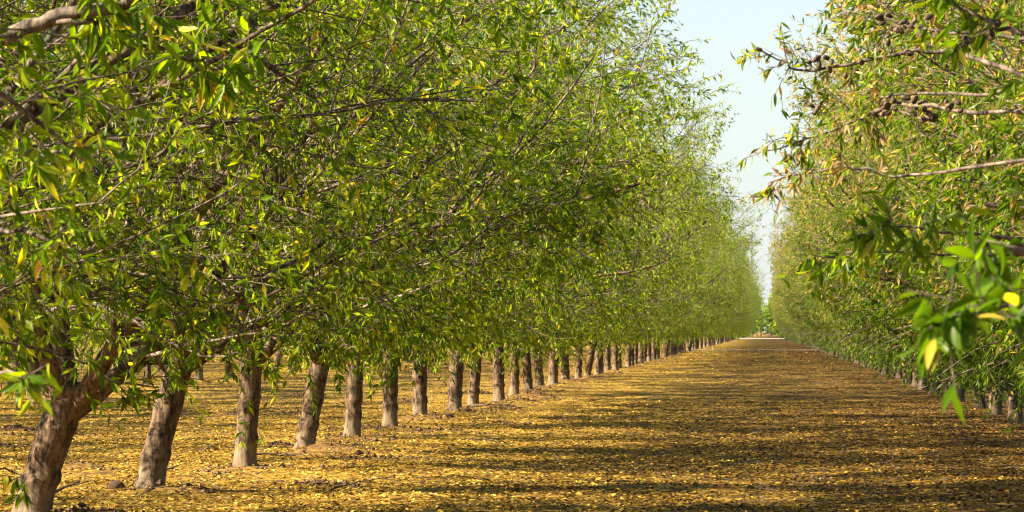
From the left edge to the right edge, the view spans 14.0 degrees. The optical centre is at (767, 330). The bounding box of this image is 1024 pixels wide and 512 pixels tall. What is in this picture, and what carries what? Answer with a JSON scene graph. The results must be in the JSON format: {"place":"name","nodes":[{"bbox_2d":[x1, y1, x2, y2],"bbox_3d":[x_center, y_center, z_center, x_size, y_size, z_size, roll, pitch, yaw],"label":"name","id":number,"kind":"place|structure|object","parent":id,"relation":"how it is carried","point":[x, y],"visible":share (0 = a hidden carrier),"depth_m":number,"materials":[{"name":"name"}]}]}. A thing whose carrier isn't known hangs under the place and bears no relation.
{"place":"outdoors","nodes":[
{"label":"outdoors","id":0,"kind":"place"},
{"bbox_2d":[257,453,303,455],"bbox_3d":[-4.601,1.165,39.141,0.524,0.043,0.150,0,0,-7],"label":"fallen branch","id":1,"kind":"object","parent":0,"point":[289,454],"visible":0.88,"depth_m":39.12,"materials":[{"name":"wood"}]},
{"bbox_2d":[10,0,1003,331],"label":"sky","id":2,"kind":"structure","parent":0,"point":[733,25],"materials":[{"name":"white"}]},
{"bbox_2d":[0,332,1023,511],"bbox_3d":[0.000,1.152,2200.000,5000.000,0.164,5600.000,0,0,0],"label":"ground","id":3,"kind":"structure","parent":0,"point":[749,343],"depth_m":47.93,"materials":[{"name":"brown soil"}]},
{"bbox_2d":[3,173,105,362],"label":"almond tree","id":4,"kind":"object","parent":3,"relation":"on","point":[51,327],"depth_m":72.13,"materials":[{"name":"green plant"}]},
{"bbox_2d":[1,69,126,394],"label":"almond tree","id":5,"kind":"object","parent":3,"relation":"on","point":[13,365],"visible":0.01,"depth_m":76.76,"materials":[{"name":"green plant"}]},
{"bbox_2d":[0,22,178,417],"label":"almond tree","id":6,"kind":"object","parent":3,"relation":"on","point":[21,384],"visible":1,"depth_m":11.80,"materials":[{"name":"green plant"}]},
{"bbox_2d":[40,270,168,352],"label":"almond tree","id":7,"kind":"object","parent":3,"relation":"on","point":[79,335],"visible":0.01,"depth_m":81.93,"materials":[{"name":"green plant"}]},
{"bbox_2d":[107,480,124,488],"bbox_3d":[-4.866,1.160,31.077,0.131,0.085,0.109,0,0,0],"label":"soil clod","id":8,"kind":"object","parent":3,"relation":"on","point":[115,484],"visible":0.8,"depth_m":31.04,"materials":[{"name":"brown soil"}]},
{"bbox_2d":[72,239,209,368],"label":"almond tree","id":9,"kind":"object","parent":3,"relation":"on","point":[106,340],"depth_m":87.09,"materials":[{"name":"green plant"}]},
{"bbox_2d":[73,305,224,384],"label":"almond tree","id":10,"kind":"object","parent":3,"relation":"on","point":[147,368],"visible":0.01,"depth_m":91.92,"materials":[{"name":"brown plant"}]},
{"bbox_2d":[0,0,313,509],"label":"almond tree","id":11,"kind":"object","parent":3,"relation":"on","point":[106,36],"visible":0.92,"depth_m":15.65,"materials":[{"name":"green plant"}]},
{"bbox_2d":[195,318,223,379],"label":"almond tree","id":12,"kind":"object","parent":3,"relation":"on","point":[199,376],"depth_m":101.81,"materials":[{"name":"brown plant"}]},
{"bbox_2d":[214,312,283,376],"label":"almond tree","id":13,"kind":"object","parent":3,"relation":"on","point":[228,365],"visible":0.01,"depth_m":106.76,"materials":[{"name":"brown plant"}]},
{"bbox_2d":[215,336,289,371],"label":"almond tree","id":14,"kind":"object","parent":3,"relation":"on","point":[277,357],"depth_m":117.03,"materials":[{"name":"brown plant"}]},
{"bbox_2d":[0,0,570,432],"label":"almond tree","id":15,"kind":"object","parent":3,"relation":"on","point":[223,40],"visible":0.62,"depth_m":21.47,"materials":[{"name":"green plant"}]},
{"bbox_2d":[0,0,588,511],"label":"almond tree","id":16,"kind":"object","parent":3,"relation":"on","point":[52,442],"visible":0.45,"depth_m":25.91,"materials":[{"name":"green plant"}]},
{"bbox_2d":[0,0,648,488],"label":"almond tree","id":17,"kind":"object","parent":3,"relation":"on","point":[156,452],"visible":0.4,"depth_m":30.80,"materials":[{"name":"green plant"}]},
{"bbox_2d":[5,0,665,449],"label":"almond tree","id":18,"kind":"object","parent":3,"relation":"on","point":[307,426],"visible":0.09,"depth_m":41.35,"materials":[{"name":"green plant"}]},
{"bbox_2d":[6,0,669,467],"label":"almond tree","id":19,"kind":"object","parent":3,"relation":"on","point":[244,456],"visible":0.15,"depth_m":36.12,"materials":[{"name":"green plant"}]},
{"bbox_2d":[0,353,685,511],"bbox_3d":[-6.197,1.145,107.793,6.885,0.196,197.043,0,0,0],"label":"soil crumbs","id":20,"kind":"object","parent":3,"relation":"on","point":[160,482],"visible":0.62,"depth_m":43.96,"materials":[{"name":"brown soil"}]},
{"bbox_2d":[327,475,392,491],"bbox_3d":[-3.030,1.124,30.615,0.536,0.114,0.198,0,0,-28],"label":"fallen branch","id":21,"kind":"object","parent":3,"relation":"on","point":[363,480],"visible":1,"depth_m":30.53,"materials":[{"name":"wood"}]},
{"bbox_2d":[72,0,732,436],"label":"almond tree","id":22,"kind":"object","parent":3,"relation":"on","point":[354,400],"visible":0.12,"depth_m":46.03,"materials":[{"name":"green plant"}]},
{"bbox_2d":[188,0,740,426],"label":"almond tree","id":23,"kind":"object","parent":3,"relation":"on","point":[390,407],"visible":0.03,"depth_m":50.98,"materials":[{"name":"green plant"}]},
{"bbox_2d":[249,0,721,414],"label":"almond tree","id":24,"kind":"object","parent":3,"relation":"on","point":[419,401],"visible":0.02,"depth_m":55.90,"materials":[{"name":"green plant"}]},
{"bbox_2d":[294,0,679,404],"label":"almond tree","id":25,"kind":"object","parent":3,"relation":"on","point":[474,388],"visible":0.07,"depth_m":65.53,"materials":[{"name":"green plant"}]},
{"bbox_2d":[466,399,523,407],"bbox_3d":[-4.155,1.105,63.417,0.853,0.136,0.273,0,0,10],"label":"fallen branch","id":26,"kind":"object","parent":3,"relation":"on","point":[509,404],"visible":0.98,"depth_m":63.36,"materials":[{"name":"wood"}]},
{"bbox_2d":[0,373,1023,511],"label":"litter twigs","id":27,"kind":"object","parent":3,"relation":"on","point":[841,446],"visible":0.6,"depth_m":40.90,"materials":[{"name":"brown wood"}]},
{"bbox_2d":[0,345,1023,511],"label":"fallen leaves","id":28,"kind":"object","parent":3,"relation":"on","point":[443,492],"depth_m":39.41,"materials":[{"name":"yellow plant"}]},
{"bbox_2d":[361,0,732,410],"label":"almond tree","id":29,"kind":"object","parent":3,"relation":"on","point":[455,390],"visible":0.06,"depth_m":61.37,"materials":[{"name":"green plant"}]},
{"bbox_2d":[401,0,732,401],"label":"almond tree","id":30,"kind":"object","parent":3,"relation":"on","point":[498,384],"visible":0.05,"depth_m":70.84,"materials":[{"name":"green plant"}]},
{"bbox_2d":[410,1,741,395],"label":"almond tree","id":31,"kind":"object","parent":3,"relation":"on","point":[514,382],"visible":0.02,"depth_m":76.33,"materials":[{"name":"green plant"}]},
{"bbox_2d":[436,22,738,388],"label":"almond tree","id":32,"kind":"object","parent":3,"relation":"on","point":[527,377],"visible":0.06,"depth_m":80.48,"materials":[{"name":"green plant"}]},
{"bbox_2d":[483,48,735,385],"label":"almond tree","id":33,"kind":"object","parent":3,"relation":"on","point":[539,380],"visible":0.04,"depth_m":85.22,"materials":[{"name":"green plant"}]},
{"bbox_2d":[530,111,728,378],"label":"almond tree","id":34,"kind":"object","parent":3,"relation":"on","point":[578,367],"visible":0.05,"depth_m":101.07,"materials":[{"name":"green plant"}]},
{"bbox_2d":[504,38,773,378],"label":"almond tree","id":35,"kind":"object","parent":3,"relation":"on","point":[565,373],"visible":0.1,"depth_m":95.86,"materials":[{"name":"green plant"}]},
{"bbox_2d":[585,143,699,370],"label":"almond tree","id":36,"kind":"object","parent":3,"relation":"on","point":[607,363],"visible":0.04,"depth_m":121.18,"materials":[{"name":"green plant"}]},
{"bbox_2d":[533,5,757,384],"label":"almond tree","id":37,"kind":"object","parent":3,"relation":"on","point":[553,373],"visible":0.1,"depth_m":91.30,"materials":[{"name":"green plant"}]},
{"bbox_2d":[584,129,706,375],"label":"almond tree","id":38,"kind":"object","parent":3,"relation":"on","point":[588,368],"visible":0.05,"depth_m":105.93,"materials":[{"name":"green plant"}]},
{"bbox_2d":[618,137,710,367],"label":"almond tree","id":39,"kind":"object","parent":3,"relation":"on","point":[620,361],"depth_m":130.85,"materials":[{"name":"green plant"}]},
{"bbox_2d":[608,201,724,369],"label":"almond tree","id":40,"kind":"object","parent":3,"relation":"on","point":[615,362],"visible":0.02,"depth_m":125.66,"materials":[{"name":"green plant"}]},
{"bbox_2d":[593,141,740,374],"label":"almond tree","id":41,"kind":"object","parent":3,"relation":"on","point":[597,367],"visible":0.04,"depth_m":111.05,"materials":[{"name":"green plant"}]},
{"bbox_2d":[631,162,708,365],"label":"almond tree","id":42,"kind":"object","parent":3,"relation":"on","point":[632,359],"visible":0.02,"depth_m":141.01,"materials":[{"name":"green plant"}]},
{"bbox_2d":[576,108,766,372],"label":"almond tree","id":43,"kind":"object","parent":3,"relation":"on","point":[714,241],"visible":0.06,"depth_m":115.14,"materials":[{"name":"green plant"}]},
{"bbox_2d":[623,177,741,363],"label":"almond tree","id":44,"kind":"object","parent":3,"relation":"on","point":[710,295],"visible":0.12,"depth_m":146.53,"materials":[{"name":"green plant"}]},
{"bbox_2d":[643,234,737,360],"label":"almond tree","id":45,"kind":"object","parent":3,"relation":"on","point":[692,330],"visible":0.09,"depth_m":155.85,"materials":[{"name":"green plant"}]},
{"bbox_2d":[632,145,752,360],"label":"almond tree","id":46,"kind":"object","parent":3,"relation":"on","point":[649,354],"visible":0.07,"depth_m":160.56,"materials":[{"name":"green plant"}]},
{"bbox_2d":[625,139,760,366],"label":"almond tree","id":47,"kind":"object","parent":3,"relation":"on","point":[628,361],"visible":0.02,"depth_m":135.91,"materials":[{"name":"green plant"}]},
{"bbox_2d":[651,199,735,351],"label":"almond tree","id":48,"kind":"object","parent":3,"relation":"on","point":[701,302],"depth_m":175.97,"materials":[{"name":"green plant"}]},
{"bbox_2d":[638,197,749,362],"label":"almond tree","id":49,"kind":"object","parent":3,"relation":"on","point":[641,358],"visible":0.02,"depth_m":150.71,"materials":[{"name":"green plant"}]},
{"bbox_2d":[660,226,742,354],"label":"almond tree","id":50,"kind":"object","parent":3,"relation":"on","point":[671,350],"visible":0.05,"depth_m":196.09,"materials":[{"name":"green plant"}]},
{"bbox_2d":[651,177,755,359],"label":"almond tree","id":51,"kind":"object","parent":3,"relation":"on","point":[654,354],"visible":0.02,"depth_m":166.26,"materials":[{"name":"green plant"}]},
{"bbox_2d":[662,207,755,356],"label":"almond tree","id":52,"kind":"object","parent":3,"relation":"on","point":[714,310],"visible":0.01,"depth_m":186.41,"materials":[{"name":"green plant"}]},
{"bbox_2d":[662,188,759,357],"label":"almond tree","id":53,"kind":"object","parent":3,"relation":"on","point":[665,351],"visible":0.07,"depth_m":181.13,"materials":[{"name":"green plant"}]},
{"bbox_2d":[668,213,753,354],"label":"almond tree","id":54,"kind":"object","parent":3,"relation":"on","point":[737,299],"visible":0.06,"depth_m":190.47,"materials":[{"name":"green plant"}]},
{"bbox_2d":[674,239,749,354],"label":"almond tree","id":55,"kind":"object","parent":3,"relation":"on","point":[675,352],"visible":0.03,"depth_m":206.67,"materials":[{"name":"green plant"}]},
{"bbox_2d":[673,248,750,354],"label":"almond tree","id":56,"kind":"object","parent":3,"relation":"on","point":[715,324],"depth_m":201.40,"materials":[{"name":"green plant"}]},
{"bbox_2d":[656,153,770,358],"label":"almond tree","id":57,"kind":"object","parent":3,"relation":"on","point":[738,290],"visible":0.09,"depth_m":170.09,"materials":[{"name":"green plant"}]},
{"bbox_2d":[686,259,743,348],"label":"almond tree","id":58,"kind":"object","parent":3,"relation":"on","point":[687,340],"visible":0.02,"depth_m":241.07,"materials":[{"name":"green plant"}]},
{"bbox_2d":[687,246,750,351],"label":"almond tree","id":59,"kind":"object","parent":3,"relation":"on","point":[689,347],"depth_m":235.94,"materials":[{"name":"green plant"}]},
{"bbox_2d":[677,221,763,353],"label":"almond tree","id":60,"kind":"object","parent":3,"relation":"on","point":[679,348],"visible":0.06,"depth_m":216.84,"materials":[{"name":"green plant"}]},
{"bbox_2d":[681,235,760,352],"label":"almond tree","id":61,"kind":"object","parent":3,"relation":"on","point":[753,260],"visible":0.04,"depth_m":226.22,"materials":[{"name":"green plant"}]},
{"bbox_2d":[691,219,756,350],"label":"almond tree","id":62,"kind":"object","parent":3,"relation":"on","point":[749,292],"visible":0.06,"depth_m":251.10,"materials":[{"name":"green plant"}]},
{"bbox_2d":[694,251,757,349],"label":"almond tree","id":63,"kind":"object","parent":3,"relation":"on","point":[744,307],"visible":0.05,"depth_m":255.70,"materials":[{"name":"green plant"}]},
{"bbox_2d":[699,286,754,348],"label":"almond tree","id":64,"kind":"object","parent":3,"relation":"on","point":[728,332],"visible":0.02,"depth_m":281.21,"materials":[{"name":"green plant"}]},
{"bbox_2d":[696,223,758,349],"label":"almond tree","id":65,"kind":"object","parent":3,"relation":"on","point":[743,300],"visible":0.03,"depth_m":260.62,"materials":[{"name":"green plant"}]},
{"bbox_2d":[706,254,770,346],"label":"almond tree","id":66,"kind":"object","parent":3,"relation":"on","point":[708,342],"visible":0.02,"depth_m":311.21,"materials":[{"name":"green plant"}]},
{"bbox_2d":[733,294,793,339],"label":"distant orchard","id":67,"kind":"object","parent":3,"relation":"on","point":[769,323],"visible":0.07,"depth_m":696.10,"materials":[{"name":"green plant"}]},
{"bbox_2d":[768,248,811,346],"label":"almond tree","id":68,"kind":"object","parent":3,"relation":"on","point":[776,290],"visible":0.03,"depth_m":229.33,"materials":[{"name":"green plant"}]},
{"bbox_2d":[763,214,820,350],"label":"almond tree","id":69,"kind":"object","parent":3,"relation":"on","point":[780,253],"visible":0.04,"depth_m":244.22,"materials":[{"name":"green plant"}]},
{"bbox_2d":[763,212,822,351],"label":"almond tree","id":70,"kind":"object","parent":3,"relation":"on","point":[777,254],"visible":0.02,"depth_m":238.96,"materials":[{"name":"green plant"}]},
{"bbox_2d":[775,228,817,349],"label":"almond tree","id":71,"kind":"object","parent":3,"relation":"on","point":[778,306],"visible":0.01,"depth_m":259.35,"materials":[{"name":"green plant"}]},
{"bbox_2d":[772,277,824,351],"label":"almond tree","id":72,"kind":"object","parent":3,"relation":"on","point":[785,320],"visible":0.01,"depth_m":233.94,"materials":[{"name":"green plant"}]},
{"bbox_2d":[770,236,826,352],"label":"almond tree","id":73,"kind":"object","parent":3,"relation":"on","point":[783,285],"visible":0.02,"depth_m":224.00,"materials":[{"name":"green plant"}]},
{"bbox_2d":[770,239,828,353],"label":"almond tree","id":74,"kind":"object","parent":3,"relation":"on","point":[779,261],"visible":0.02,"depth_m":219.07,"materials":[{"name":"green plant"}]},
{"bbox_2d":[774,211,831,354],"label":"almond tree","id":75,"kind":"object","parent":3,"relation":"on","point":[788,319],"depth_m":209.56,"materials":[{"name":"green plant"}]},
{"bbox_2d":[769,170,839,356],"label":"almond tree","id":76,"kind":"object","parent":3,"relation":"on","point":[790,313],"visible":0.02,"depth_m":189.69,"materials":[{"name":"green plant"}]},
{"bbox_2d":[774,197,842,357],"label":"almond tree","id":77,"kind":"object","parent":3,"relation":"on","point":[787,247],"visible":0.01,"depth_m":179.30,"materials":[{"name":"green plant"}]},
{"bbox_2d":[776,186,846,359],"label":"almond tree","id":78,"kind":"object","parent":3,"relation":"on","point":[813,344],"visible":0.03,"depth_m":169.31,"materials":[{"name":"green plant"}]},
{"bbox_2d":[775,131,853,361],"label":"almond tree","id":79,"kind":"object","parent":3,"relation":"on","point":[788,280],"visible":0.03,"depth_m":159.08,"materials":[{"name":"green plant"}]},
{"bbox_2d":[774,199,859,363],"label":"almond tree","id":80,"kind":"object","parent":3,"relation":"on","point":[858,361],"visible":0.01,"depth_m":149.29,"materials":[{"name":"green plant"}]},
{"bbox_2d":[781,174,856,362],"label":"almond tree","id":81,"kind":"object","parent":3,"relation":"on","point":[855,361],"visible":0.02,"depth_m":153.97,"materials":[{"name":"green plant"}]},
{"bbox_2d":[781,229,864,364],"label":"almond tree","id":82,"kind":"object","parent":3,"relation":"on","point":[815,326],"visible":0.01,"depth_m":144.00,"materials":[{"name":"green plant"}]},
{"bbox_2d":[777,204,873,368],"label":"almond tree","id":83,"kind":"object","parent":3,"relation":"on","point":[792,275],"visible":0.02,"depth_m":129.35,"materials":[{"name":"green plant"}]},
{"bbox_2d":[777,107,877,370],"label":"almond tree","id":84,"kind":"object","parent":3,"relation":"on","point":[809,313],"visible":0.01,"depth_m":124.46,"materials":[{"name":"green plant"}]},
{"bbox_2d":[786,179,883,367],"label":"almond tree","id":85,"kind":"object","parent":3,"relation":"on","point":[816,316],"depth_m":134.37,"materials":[{"name":"green plant"}]},
{"bbox_2d":[780,181,890,372],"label":"almond tree","id":86,"kind":"object","parent":3,"relation":"on","point":[801,276],"visible":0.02,"depth_m":119.42,"materials":[{"name":"green plant"}]},
{"bbox_2d":[786,112,888,374],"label":"almond tree","id":87,"kind":"object","parent":3,"relation":"on","point":[807,308],"visible":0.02,"depth_m":114.40,"materials":[{"name":"green plant"}]},
{"bbox_2d":[788,156,894,375],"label":"almond tree","id":88,"kind":"object","parent":3,"relation":"on","point":[817,309],"depth_m":109.33,"materials":[{"name":"green plant"}]},
{"bbox_2d":[790,175,904,380],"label":"almond tree","id":89,"kind":"object","parent":3,"relation":"on","point":[800,197],"visible":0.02,"depth_m":99.32,"materials":[{"name":"green plant"}]},
{"bbox_2d":[780,1,917,386],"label":"almond tree","id":90,"kind":"object","parent":3,"relation":"on","point":[799,241],"visible":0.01,"depth_m":89.37,"materials":[{"name":"green plant"}]},
{"bbox_2d":[798,233,913,377],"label":"almond tree","id":91,"kind":"object","parent":3,"relation":"on","point":[897,375],"depth_m":104.16,"materials":[{"name":"green plant"}]},
{"bbox_2d":[808,58,927,389],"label":"almond tree","id":92,"kind":"object","parent":3,"relation":"on","point":[855,335],"visible":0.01,"depth_m":84.12,"materials":[{"name":"green plant"}]},
{"bbox_2d":[804,76,942,383],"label":"almond tree","id":93,"kind":"object","parent":3,"relation":"on","point":[853,357],"visible":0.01,"depth_m":94.22,"materials":[{"name":"green plant"}]},
{"bbox_2d":[754,28,994,394],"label":"almond tree","id":94,"kind":"object","parent":3,"relation":"on","point":[836,308],"visible":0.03,"depth_m":79.12,"materials":[{"name":"green plant"}]},
{"bbox_2d":[730,0,1023,285],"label":"almond tree","id":95,"kind":"object","parent":3,"relation":"on","point":[869,242],"visible":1,"depth_m":16.06,"materials":[{"name":"green plant"}]},
{"bbox_2d":[789,0,969,401],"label":"almond tree","id":96,"kind":"object","parent":3,"relation":"on","point":[875,327],"visible":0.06,"depth_m":69.58,"materials":[{"name":"green plant"}]},
{"bbox_2d":[777,51,992,391],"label":"almond tree","id":97,"kind":"object","parent":3,"relation":"on","point":[815,212],"visible":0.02,"depth_m":74.65,"materials":[{"name":"green plant"}]},
{"bbox_2d":[776,0,1023,304],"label":"almond tree","id":98,"kind":"object","parent":3,"relation":"on","point":[1014,207],"visible":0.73,"depth_m":19.28,"materials":[{"name":"green plant"}]},
{"bbox_2d":[812,68,990,407],"bbox_3d":[3.204,-2.530,64.153,5.350,7.679,5.296,0,0,6],"label":"almond tree","id":99,"kind":"object","parent":3,"relation":"on","point":[982,402],"visible":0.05,"depth_m":64.93,"materials":[{"name":"green plant"}]},
{"bbox_2d":[782,1,1023,396],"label":"almond tree","id":100,"kind":"object","parent":3,"relation":"on","point":[977,342],"visible":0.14,"depth_m":39.59,"materials":[{"name":"green plant"}]},
{"bbox_2d":[803,0,1005,414],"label":"almond tree","id":101,"kind":"object","parent":3,"relation":"on","point":[992,407],"visible":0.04,"depth_m":59.28,"materials":[{"name":"green plant"}]},
{"bbox_2d":[787,0,1023,423],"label":"almond tree","id":102,"kind":"object","parent":3,"relation":"on","point":[1011,406],"visible":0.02,"depth_m":53.79,"materials":[{"name":"green plant"}]},
{"bbox_2d":[817,0,1023,412],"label":"almond tree","id":103,"kind":"object","parent":3,"relation":"on","point":[891,278],"visible":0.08,"depth_m":44.35,"materials":[{"name":"green plant"}]},
{"bbox_2d":[825,0,1023,389],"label":"almond tree","id":104,"kind":"object","parent":3,"relation":"on","point":[944,83],"visible":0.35,"depth_m":29.11,"materials":[{"name":"green plant"}]},
{"bbox_2d":[834,1,1023,433],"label":"almond tree","id":105,"kind":"object","parent":3,"relation":"on","point":[941,268],"visible":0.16,"depth_m":33.72,"materials":[{"name":"green plant"}]},
{"bbox_2d":[838,0,1023,403],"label":"almond tree","id":106,"kind":"object","parent":3,"relation":"on","point":[874,294],"visible":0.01,"depth_m":49.78,"materials":[{"name":"green plant"}]},
{"bbox_2d":[886,0,1023,353],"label":"almond tree","id":107,"kind":"object","parent":3,"relation":"on","point":[993,185],"visible":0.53,"depth_m":24.18,"materials":[{"name":"green plant"}]},
{"bbox_2d":[892,218,1023,423],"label":"almond tree","id":108,"kind":"object","parent":3,"relation":"on","point":[956,322],"visible":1,"depth_m":6.46,"materials":[{"name":"green plant"}]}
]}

